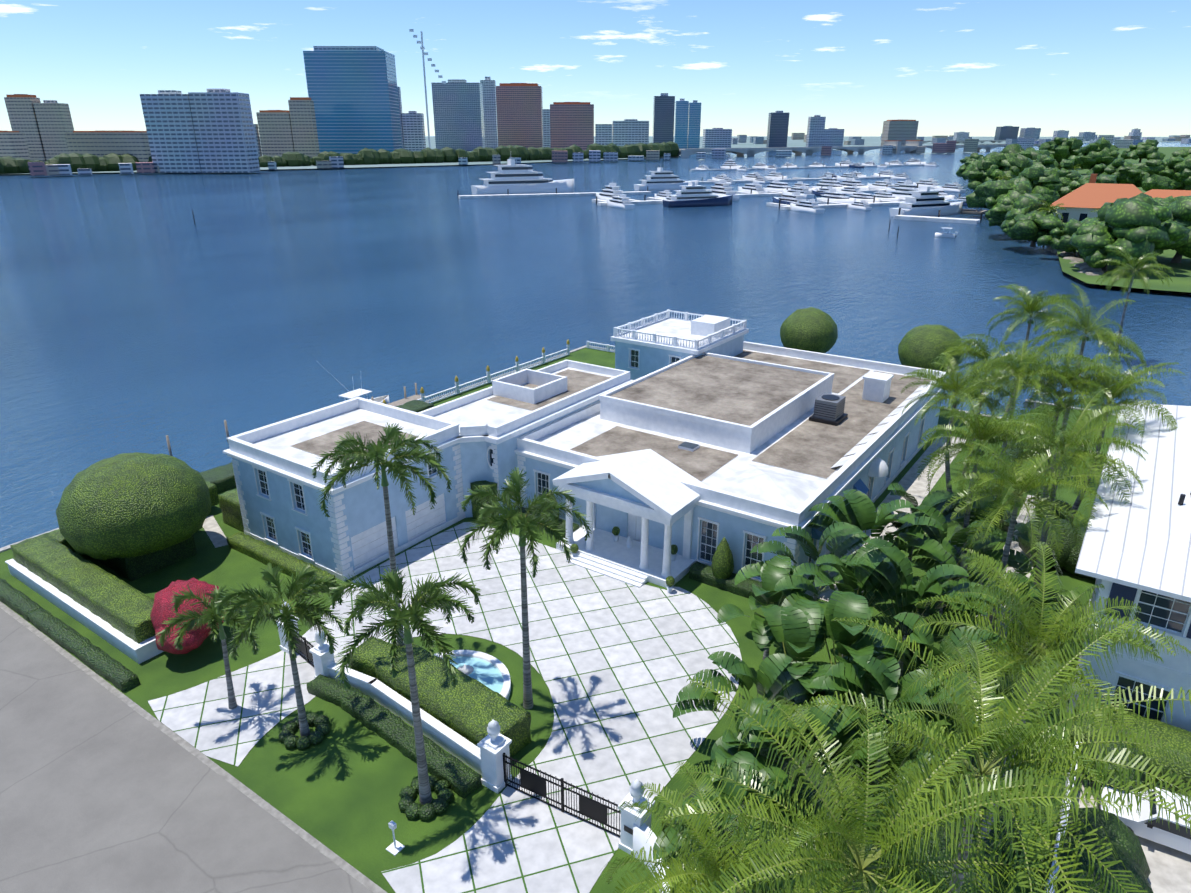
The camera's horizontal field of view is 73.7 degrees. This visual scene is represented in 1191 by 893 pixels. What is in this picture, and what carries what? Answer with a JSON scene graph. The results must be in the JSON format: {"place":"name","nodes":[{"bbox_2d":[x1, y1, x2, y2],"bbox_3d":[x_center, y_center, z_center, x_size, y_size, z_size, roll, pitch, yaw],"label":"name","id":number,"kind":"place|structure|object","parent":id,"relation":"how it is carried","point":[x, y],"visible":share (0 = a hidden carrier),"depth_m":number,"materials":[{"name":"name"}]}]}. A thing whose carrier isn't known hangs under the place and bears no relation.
{"place":"outdoors","nodes":[
{"label":"outdoors","id":0,"kind":"place"},
{"bbox_2d":[0,608,372,892],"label":"road","id":1,"kind":"structure","parent":0,"point":[103,789],"depth_m":38.16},
{"bbox_2d":[203,515,227,547],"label":"garden path","id":2,"kind":"structure","parent":0,"point":[214,531],"depth_m":64.69,"materials":[{"name":"concrete"}]},
{"bbox_2d":[148,522,741,892],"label":"driveway paving","id":3,"kind":"structure","parent":0,"point":[615,664],"depth_m":45.96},
{"bbox_2d":[156,584,277,709],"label":"foxtail palm","id":4,"kind":"object","parent":3,"relation":"on","point":[211,616],"visible":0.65,"depth_m":42.07,"materials":[{"name":"green plant"}]},
{"bbox_2d":[0,348,1116,892],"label":"ground","id":5,"kind":"structure","parent":0,"point":[342,784],"depth_m":44.42,"materials":[{"name":"green plant"}]},
{"bbox_2d":[0,601,386,892],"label":"road kerb","id":6,"kind":"structure","parent":5,"relation":"on","point":[349,869],"depth_m":40.81,"materials":[{"name":"concrete"}]},
{"bbox_2d":[214,562,344,736],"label":"foxtail palm","id":7,"kind":"object","parent":5,"relation":"on","point":[263,603],"visible":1,"depth_m":39.73,"materials":[{"name":"green plant"}]},
{"bbox_2d":[279,712,453,855],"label":"shrubs","id":8,"kind":"object","parent":5,"relation":"on","point":[407,804],"visible":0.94,"depth_m":38.91,"materials":[{"name":"green plant"}]},
{"bbox_2d":[310,423,452,646],"bbox_3d":[-11.735,6.038,46.123,8.078,15.422,7.553,14,26,32],"label":"foxtail palm","id":9,"kind":"object","parent":5,"relation":"on","point":[376,454],"visible":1,"depth_m":43.27,"materials":[{"name":"green plant"}]},
{"bbox_2d":[328,567,480,804],"bbox_3d":[-8.572,11.493,36.406,7.182,12.371,6.567,14,26,32],"label":"foxtail palm","id":10,"kind":"object","parent":5,"relation":"on","point":[428,596],"visible":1,"depth_m":34.39,"materials":[{"name":"green plant"}]},
{"bbox_2d":[382,340,614,404],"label":"terrace balustrade","id":11,"kind":"object","parent":5,"relation":"on","point":[488,376],"visible":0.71,"depth_m":105.24,"materials":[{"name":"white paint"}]},
{"bbox_2d":[0,307,1025,891],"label":"hedges","id":12,"kind":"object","parent":5,"relation":"on","point":[132,515],"depth_m":51.41,"materials":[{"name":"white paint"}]},
{"bbox_2d":[457,467,591,709],"bbox_3d":[-3.726,8.204,42.928,6.791,13.725,6.988,14,26,32],"label":"foxtail palm","id":13,"kind":"object","parent":5,"relation":"on","point":[508,519],"visible":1,"depth_m":40.95,"materials":[{"name":"green plant"}]},
{"bbox_2d":[0,345,1115,552],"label":"seawall","id":14,"kind":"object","parent":5,"relation":"on","point":[5,548],"visible":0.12,"depth_m":96.50,"materials":[{"name":"concrete"}]},
{"bbox_2d":[223,309,945,596],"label":"mansion","id":15,"kind":"structure","parent":5,"relation":"on","point":[697,439],"depth_m":65.34,"materials":[{"name":"white paint"}]},
{"bbox_2d":[652,751,793,892],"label":"tropical plant","id":16,"kind":"object","parent":5,"relation":"on","point":[746,759],"visible":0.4,"depth_m":33.29,"materials":[{"name":"green plant"}]},
{"bbox_2d":[601,762,857,892],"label":"coconut palm","id":17,"kind":"object","parent":5,"relation":"on","point":[714,861],"visible":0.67,"depth_m":22.77,"materials":[{"name":"green plant"}]},
{"bbox_2d":[696,698,780,829],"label":"tropical plant","id":18,"kind":"object","parent":5,"relation":"on","point":[730,738],"visible":0.27,"depth_m":35.06,"materials":[{"name":"green"}]},
{"bbox_2d":[673,651,827,758],"bbox_3d":[8.170,13.325,40.391,8.530,6.046,3.497,1,21,4],"label":"tropical plant","id":19,"kind":"object","parent":5,"relation":"on","point":[733,666],"visible":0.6,"depth_m":39.55,"materials":[{"name":"green plant"}]},
{"bbox_2d":[717,555,813,659],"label":"tropical plant","id":20,"kind":"object","parent":5,"relation":"on","point":[773,575],"visible":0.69,"depth_m":46.62,"materials":[{"name":"green"}]},
{"bbox_2d":[710,695,888,798],"bbox_3d":[9.760,14.726,36.573,8.554,6.229,3.994,-9,23,-22],"label":"tropical plant","id":21,"kind":"object","parent":5,"relation":"on","point":[750,740],"visible":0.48,"depth_m":36.14,"materials":[{"name":"green plant"}]},
{"bbox_2d":[735,522,870,600],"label":"tropical plant","id":22,"kind":"object","parent":5,"relation":"on","point":[849,537],"visible":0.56,"depth_m":50.39,"materials":[{"name":"green plant"}]},
{"bbox_2d":[760,599,866,745],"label":"tropical plant","id":23,"kind":"object","parent":5,"relation":"on","point":[797,632],"visible":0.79,"depth_m":41.78,"materials":[{"name":"green plant"}]},
{"bbox_2d":[801,590,900,706],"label":"tropical plant","id":24,"kind":"object","parent":5,"relation":"on","point":[849,605],"visible":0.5,"depth_m":41.01,"materials":[{"name":"green plant"}]},
{"bbox_2d":[774,544,940,656],"bbox_3d":[15.267,9.712,47.589,10.144,7.511,4.257,-4,22,-11],"label":"tropical plant","id":25,"kind":"object","parent":5,"relation":"on","point":[862,574],"visible":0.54,"depth_m":46.62,"materials":[{"name":"green plant"}]},
{"bbox_2d":[807,489,958,603],"bbox_3d":[19.222,7.104,53.657,10.655,7.929,5.179,19,29,40],"label":"tropical plant","id":26,"kind":"object","parent":5,"relation":"on","point":[858,509],"visible":0.88,"depth_m":52.16,"materials":[{"name":"green plant"}]},
{"bbox_2d":[789,656,988,784],"bbox_3d":[13.836,13.540,38.641,8.980,6.927,4.641,5,22,12],"label":"tropical plant","id":27,"kind":"object","parent":5,"relation":"on","point":[837,677],"visible":0.48,"depth_m":37.79,"materials":[{"name":"green plant"}]},
{"bbox_2d":[661,677,1132,892],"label":"coconut palm","id":28,"kind":"object","parent":5,"relation":"on","point":[860,874],"visible":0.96,"depth_m":18.92,"materials":[{"name":"green plant"}]},
{"bbox_2d":[671,499,1152,892],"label":"understorey shrub","id":29,"kind":"object","parent":5,"relation":"on","point":[1124,840],"visible":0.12,"depth_m":34.87,"materials":[{"name":"green plant"}]},
{"bbox_2d":[818,538,1010,675],"bbox_3d":[18.287,9.940,46.162,4.309,8.129,11.090,-18,28,-38],"label":"tropical plant","id":30,"kind":"object","parent":5,"relation":"on","point":[894,554],"visible":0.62,"depth_m":45.80,"materials":[{"name":"green plant"}]},
{"bbox_2d":[860,483,985,575],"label":"tropical plant","id":31,"kind":"object","parent":5,"relation":"on","point":[942,497],"visible":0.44,"depth_m":55.67,"materials":[{"name":"green"}]},
{"bbox_2d":[837,612,1033,741],"bbox_3d":[16.941,12.767,40.139,9.966,7.268,4.558,6,22,15],"label":"tropical plant","id":32,"kind":"object","parent":5,"relation":"on","point":[920,637],"visible":0.29,"depth_m":40.05,"materials":[{"name":"green plant"}]},
{"bbox_2d":[867,505,1033,616],"bbox_3d":[23.430,7.726,52.606,9.881,7.539,5.245,14,26,32],"label":"tropical plant","id":33,"kind":"object","parent":5,"relation":"on","point":[960,536],"visible":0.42,"depth_m":51.20,"materials":[{"name":"green"}]},
{"bbox_2d":[899,353,1012,492],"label":"coconut palm","id":34,"kind":"object","parent":5,"relation":"on","point":[952,384],"visible":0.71,"depth_m":65.10,"materials":[{"name":"green plant"}]},
{"bbox_2d":[900,672,1018,799],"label":"tropical plant","id":35,"kind":"object","parent":5,"relation":"on","point":[961,690],"visible":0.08,"depth_m":37.14,"materials":[{"name":"green"}]},
{"bbox_2d":[779,616,1190,892],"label":"coconut palm","id":36,"kind":"object","parent":5,"relation":"on","point":[1077,757],"visible":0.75,"depth_m":20.41,"materials":[{"name":"green plant"}]},
{"bbox_2d":[916,391,1060,582],"bbox_3d":[26.469,3.299,55.023,8.504,14.015,8.559,-7,23,-18],"label":"coconut palm","id":37,"kind":"object","parent":5,"relation":"on","point":[979,432],"visible":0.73,"depth_m":53.20,"materials":[{"name":"green plant"}]},
{"bbox_2d":[935,339,1049,477],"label":"coconut palm","id":38,"kind":"object","parent":5,"relation":"on","point":[980,353],"visible":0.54,"depth_m":70.62,"materials":[{"name":"green"}]},
{"bbox_2d":[956,496,1030,587],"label":"tropical plant","id":39,"kind":"object","parent":5,"relation":"on","point":[1022,530],"visible":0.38,"depth_m":53.62,"materials":[{"name":"green"}]},
{"bbox_2d":[950,333,1096,530],"bbox_3d":[32.628,-0.733,62.437,9.188,16.100,11.150,14,26,32],"label":"coconut palm","id":40,"kind":"object","parent":5,"relation":"on","point":[1018,384],"visible":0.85,"depth_m":60.00,"materials":[{"name":"green plant"}]},
{"bbox_2d":[986,284,1083,428],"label":"coconut palm","id":41,"kind":"object","parent":5,"relation":"on","point":[1031,306],"visible":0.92,"depth_m":81.11,"materials":[{"name":"green"}]},
{"bbox_2d":[901,541,1190,838],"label":"coconut palm","id":42,"kind":"object","parent":5,"relation":"on","point":[1053,634],"visible":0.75,"depth_m":29.84,"materials":[{"name":"green plant"}]},
{"bbox_2d":[978,389,1147,587],"bbox_3d":[29.439,4.332,50.779,8.456,15.194,9.848,-2,22,-6],"label":"coconut palm","id":43,"kind":"object","parent":5,"relation":"on","point":[1074,441],"visible":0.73,"depth_m":48.46,"materials":[{"name":"green plant"}]},
{"bbox_2d":[990,342,1142,516],"bbox_3d":[35.658,-0.242,62.300,9.930,15.286,9.770,-5,22,-13],"label":"coconut palm","id":44,"kind":"object","parent":5,"relation":"on","point":[1077,371],"visible":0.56,"depth_m":59.55,"materials":[{"name":"green plant"}]},
{"bbox_2d":[1018,283,1146,477],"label":"coconut palm","id":45,"kind":"object","parent":5,"relation":"on","point":[1103,335],"visible":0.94,"depth_m":70.06,"materials":[{"name":"green plant"}]},
{"bbox_2d":[1042,352,1183,520],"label":"coconut palm","id":46,"kind":"object","parent":5,"relation":"on","point":[1117,389],"visible":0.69,"depth_m":57.78,"materials":[{"name":"green plant"}]},
{"bbox_2d":[1044,697,1190,892],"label":"hedge wall","id":47,"kind":"structure","parent":5,"relation":"on","point":[1175,737],"depth_m":39.62,"materials":[{"name":"green plant"}]},
{"bbox_2d":[1094,246,1174,353],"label":"coconut palm","id":48,"kind":"object","parent":5,"relation":"on","point":[1123,271],"visible":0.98,"depth_m":111.50,"materials":[{"name":"green"}]},
{"bbox_2d":[0,136,1190,547],"bbox_3d":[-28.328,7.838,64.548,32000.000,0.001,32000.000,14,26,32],"label":"water","id":49,"kind":"structure","parent":0,"point":[140,312],"depth_m":172.44,"materials":[{"name":"blue liquid"}]},
{"bbox_2d":[166,383,425,455],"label":"pilings","id":50,"kind":"object","parent":49,"relation":"on","point":[416,396],"visible":0.25,"depth_m":95.78,"materials":[{"name":"wood"}]},
{"bbox_2d":[322,366,388,403],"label":"boat","id":51,"kind":"object","parent":49,"relation":"in","point":[355,393],"visible":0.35,"depth_m":92.78,"materials":[{"name":"white"}]},
{"bbox_2d":[471,159,573,194],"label":"yacht","id":52,"kind":"object","parent":49,"relation":"on","point":[512,177],"visible":0.92,"depth_m":433.07,"materials":[{"name":"white"}]},
{"bbox_2d":[596,180,622,200],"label":"yacht","id":53,"kind":"object","parent":49,"relation":"on","point":[610,190],"visible":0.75,"depth_m":383.84,"materials":[{"name":"white"}]},
{"bbox_2d":[607,194,634,209],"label":"yacht","id":54,"kind":"object","parent":49,"relation":"on","point":[621,201],"visible":0.92,"depth_m":355.89,"materials":[{"name":"white"}]},
{"bbox_2d":[634,167,697,190],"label":"yacht","id":55,"kind":"object","parent":49,"relation":"on","point":[659,179],"visible":0.94,"depth_m":470.62,"materials":[{"name":"white"}]},
{"bbox_2d":[662,181,732,207],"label":"yacht","id":56,"kind":"object","parent":49,"relation":"on","point":[691,194],"visible":0.96,"depth_m":364.36,"materials":[{"name":"blue"}]},
{"bbox_2d":[457,161,982,223],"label":"marina docks","id":57,"kind":"object","parent":49,"relation":"in","point":[824,204],"visible":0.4,"depth_m":422.74,"materials":[{"name":"concrete"}]},
{"bbox_2d":[707,180,739,197],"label":"yacht","id":58,"kind":"object","parent":49,"relation":"on","point":[721,188],"visible":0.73,"depth_m":404.23,"materials":[{"name":"white"}]},
{"bbox_2d":[738,182,767,193],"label":"yacht","id":59,"kind":"object","parent":49,"relation":"on","point":[756,187],"visible":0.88,"depth_m":435.04,"materials":[{"name":"white"}]},
{"bbox_2d":[764,178,791,191],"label":"yacht","id":60,"kind":"object","parent":49,"relation":"on","point":[776,185],"visible":0.62,"depth_m":447.79,"materials":[{"name":"white"}]},
{"bbox_2d":[773,190,807,204],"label":"yacht","id":61,"kind":"object","parent":49,"relation":"on","point":[796,197],"visible":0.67,"depth_m":362.64,"materials":[{"name":"white"}]},
{"bbox_2d":[782,185,814,198],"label":"yacht","id":62,"kind":"object","parent":49,"relation":"on","point":[802,189],"visible":0.81,"depth_m":415.15,"materials":[{"name":"white"}]},
{"bbox_2d":[790,199,824,213],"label":"yacht","id":63,"kind":"object","parent":49,"relation":"on","point":[811,206],"visible":0.98,"depth_m":336.91,"materials":[{"name":"white"}]},
{"bbox_2d":[812,172,848,188],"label":"yacht","id":64,"kind":"object","parent":49,"relation":"on","point":[827,180],"visible":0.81,"depth_m":460.22,"materials":[{"name":"white"}]},
{"bbox_2d":[817,185,855,202],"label":"yacht","id":65,"kind":"object","parent":49,"relation":"on","point":[832,195],"visible":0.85,"depth_m":378.22,"materials":[{"name":"white"}]},
{"bbox_2d":[840,175,869,189],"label":"yacht","id":66,"kind":"object","parent":49,"relation":"on","point":[849,182],"visible":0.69,"depth_m":467.25,"materials":[{"name":"white"}]},
{"bbox_2d":[847,198,871,209],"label":"yacht","id":67,"kind":"object","parent":49,"relation":"on","point":[862,205],"visible":0.92,"depth_m":351.02,"materials":[{"name":"white"}]},
{"bbox_2d":[849,190,880,201],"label":"yacht","id":68,"kind":"object","parent":49,"relation":"on","point":[860,196],"visible":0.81,"depth_m":382.17,"materials":[{"name":"white"}]},
{"bbox_2d":[872,190,900,201],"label":"yacht","id":69,"kind":"object","parent":49,"relation":"on","point":[881,194],"visible":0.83,"depth_m":388.86,"materials":[{"name":"white"}]},
{"bbox_2d":[891,181,918,198],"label":"yacht","id":70,"kind":"object","parent":49,"relation":"on","point":[901,191],"visible":0.56,"depth_m":394.81,"materials":[{"name":"white"}]},
{"bbox_2d":[889,181,962,216],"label":"yacht","id":71,"kind":"object","parent":49,"relation":"on","point":[924,201],"visible":0.92,"depth_m":322.04,"materials":[{"name":"white"}]},
{"bbox_2d":[935,182,966,192],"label":"yacht","id":72,"kind":"object","parent":49,"relation":"on","point":[956,187],"visible":0.83,"depth_m":456.83,"materials":[{"name":"white"}]},
{"bbox_2d":[0,0,1190,136],"label":"sky","id":73,"kind":"structure","parent":0,"point":[976,67],"materials":[{"name":"blue"}]},
{"bbox_2d":[18,137,1190,173],"bbox_3d":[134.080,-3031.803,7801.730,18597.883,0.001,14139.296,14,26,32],"label":"shore ground","id":74,"kind":"structure","parent":0,"point":[872,141],"depth_m":2350.81,"materials":[{"name":"plant"}]},
{"bbox_2d":[0,141,678,174],"bbox_3d":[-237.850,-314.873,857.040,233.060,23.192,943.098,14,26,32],"label":"tree line","id":75,"kind":"object","parent":74,"relation":"on","point":[111,161],"visible":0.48,"depth_m":867.79,"materials":[{"name":"green plant"}]},
{"bbox_2d":[0,29,1190,175],"bbox_3d":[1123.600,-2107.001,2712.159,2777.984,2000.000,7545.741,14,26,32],"label":"city skyline","id":76,"kind":"structure","parent":74,"relation":"on","point":[351,103],"depth_m":941.23,"materials":[{"name":"glass"}]},
{"bbox_2d":[671,140,1040,157],"bbox_3d":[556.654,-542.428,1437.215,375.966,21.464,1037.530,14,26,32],"label":"bridge","id":77,"kind":"structure","parent":74,"relation":"on","point":[910,146],"depth_m":1327.31,"materials":[{"name":"concrete"}]},
{"bbox_2d":[805,434,965,601],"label":"side path","id":78,"kind":"structure","parent":0,"point":[912,484],"depth_m":73.36,"materials":[{"name":"concrete"}]},
{"bbox_2d":[976,495,1042,650],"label":"side path","id":79,"kind":"structure","parent":0,"point":[1015,544],"depth_m":62.19,"materials":[{"name":"concrete"}]},
{"bbox_2d":[891,573,1074,653],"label":"palm tree","id":80,"kind":"object","parent":79,"relation":"on","point":[937,589],"visible":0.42,"depth_m":46.35,"materials":[{"name":"green"}]},
{"bbox_2d":[938,440,1116,631],"bbox_3d":[25.171,6.169,48.845,8.924,13.188,8.397,0,21,-1],"label":"coconut palm","id":81,"kind":"object","parent":79,"relation":"on","point":[1030,482],"visible":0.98,"depth_m":46.41,"materials":[{"name":"green plant"}]},
{"bbox_2d":[1057,147,1190,292],"bbox_3d":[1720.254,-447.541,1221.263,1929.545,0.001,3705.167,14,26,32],"label":"grassy island ground","id":82,"kind":"structure","parent":0,"point":[1181,279],"depth_m":184.71,"materials":[{"name":"plant"}]},
{"bbox_2d":[966,180,1018,208],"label":"island tree","id":83,"kind":"object","parent":82,"relation":"on","point":[977,197],"visible":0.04,"depth_m":312.49,"materials":[{"name":"green plant"}]},
{"bbox_2d":[961,152,1032,189],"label":"island tree","id":84,"kind":"object","parent":82,"relation":"on","point":[987,167],"visible":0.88,"depth_m":405.38,"materials":[{"name":"green plant"}]},
{"bbox_2d":[983,180,1046,234],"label":"island tree","id":85,"kind":"object","parent":82,"relation":"on","point":[1004,197],"visible":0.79,"depth_m":248.79,"materials":[{"name":"green plant"}]},
{"bbox_2d":[1000,144,1053,159],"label":"island tree","id":86,"kind":"object","parent":82,"relation":"on","point":[1015,150],"visible":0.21,"depth_m":515.13,"materials":[{"name":"green plant"}]},
{"bbox_2d":[1000,206,1066,246],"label":"island tree","id":87,"kind":"object","parent":82,"relation":"on","point":[1023,224],"visible":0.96,"depth_m":220.99,"materials":[{"name":"green plant"}]},
{"bbox_2d":[1010,166,1071,207],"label":"island tree","id":88,"kind":"object","parent":82,"relation":"on","point":[1046,184],"visible":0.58,"depth_m":304.52,"materials":[{"name":"green plant"}]},
{"bbox_2d":[1033,154,1074,170],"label":"island tree","id":89,"kind":"object","parent":82,"relation":"on","point":[1047,161],"visible":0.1,"depth_m":422.59,"materials":[{"name":"green plant"}]},
{"bbox_2d":[1029,164,1081,186],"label":"island tree","id":90,"kind":"object","parent":82,"relation":"on","point":[1066,177],"visible":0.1,"depth_m":318.24,"materials":[{"name":"green plant"}]},
{"bbox_2d":[1039,137,1082,163],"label":"island tree","id":91,"kind":"object","parent":82,"relation":"on","point":[1059,149],"visible":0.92,"depth_m":725.77,"materials":[{"name":"green plant"}]},
{"bbox_2d":[945,174,1190,275],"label":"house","id":92,"kind":"structure","parent":82,"relation":"on","point":[1082,202],"depth_m":226.85,"materials":[{"name":"orange paint"}]},
{"bbox_2d":[1037,217,1098,256],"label":"island tree","id":93,"kind":"object","parent":82,"relation":"on","point":[1057,239],"visible":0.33,"depth_m":207.60,"materials":[{"name":"green plant"}]},
{"bbox_2d":[1068,174,1117,191],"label":"island tree","id":94,"kind":"object","parent":82,"relation":"on","point":[1101,178],"visible":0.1,"depth_m":306.88,"materials":[{"name":"green plant"}]},
{"bbox_2d":[1068,137,1123,169],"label":"island tree","id":95,"kind":"object","parent":82,"relation":"on","point":[1102,150],"visible":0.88,"depth_m":622.57,"materials":[{"name":"green plant"}]},
{"bbox_2d":[1068,217,1155,271],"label":"island tree","id":96,"kind":"object","parent":82,"relation":"on","point":[1092,240],"visible":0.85,"depth_m":180.53,"materials":[{"name":"green plant"}]},
{"bbox_2d":[1082,158,1145,186],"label":"island tree","id":97,"kind":"object","parent":82,"relation":"on","point":[1124,171],"visible":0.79,"depth_m":424.19,"materials":[{"name":"green plant"}]},
{"bbox_2d":[1121,139,1165,162],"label":"island tree","id":98,"kind":"object","parent":82,"relation":"on","point":[1147,149],"visible":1,"depth_m":830.54,"materials":[{"name":"green plant"}]},
{"bbox_2d":[1097,193,1190,270],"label":"island tree","id":99,"kind":"object","parent":82,"relation":"on","point":[1159,227],"visible":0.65,"depth_m":176.71,"materials":[{"name":"green plant"}]},
{"bbox_2d":[1141,155,1190,190],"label":"island tree","id":100,"kind":"object","parent":82,"relation":"on","point":[1172,173],"visible":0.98,"depth_m":396.36,"materials":[{"name":"green plant"}]},
{"bbox_2d":[1168,196,1190,262],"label":"island tree","id":101,"kind":"object","parent":82,"relation":"on","point":[1180,207],"visible":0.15,"depth_m":189.52,"materials":[{"name":"green plant"}]},
{"bbox_2d":[1067,403,1190,731],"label":"neighbour house","id":102,"kind":"structure","parent":0,"point":[1136,549],"depth_m":42.09,"materials":[{"name":"white paint"}]},
{"bbox_2d":[1070,776,1190,892],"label":"neighbour drive paving","id":103,"kind":"structure","parent":0,"point":[1170,868],"depth_m":35.22,"materials":[{"name":"concrete"}]},
{"bbox_2d":[1097,785,1190,854],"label":"wall","id":104,"kind":"structure","parent":103,"relation":"on","point":[1159,831],"depth_m":35.89,"materials":[{"name":"white paint"}]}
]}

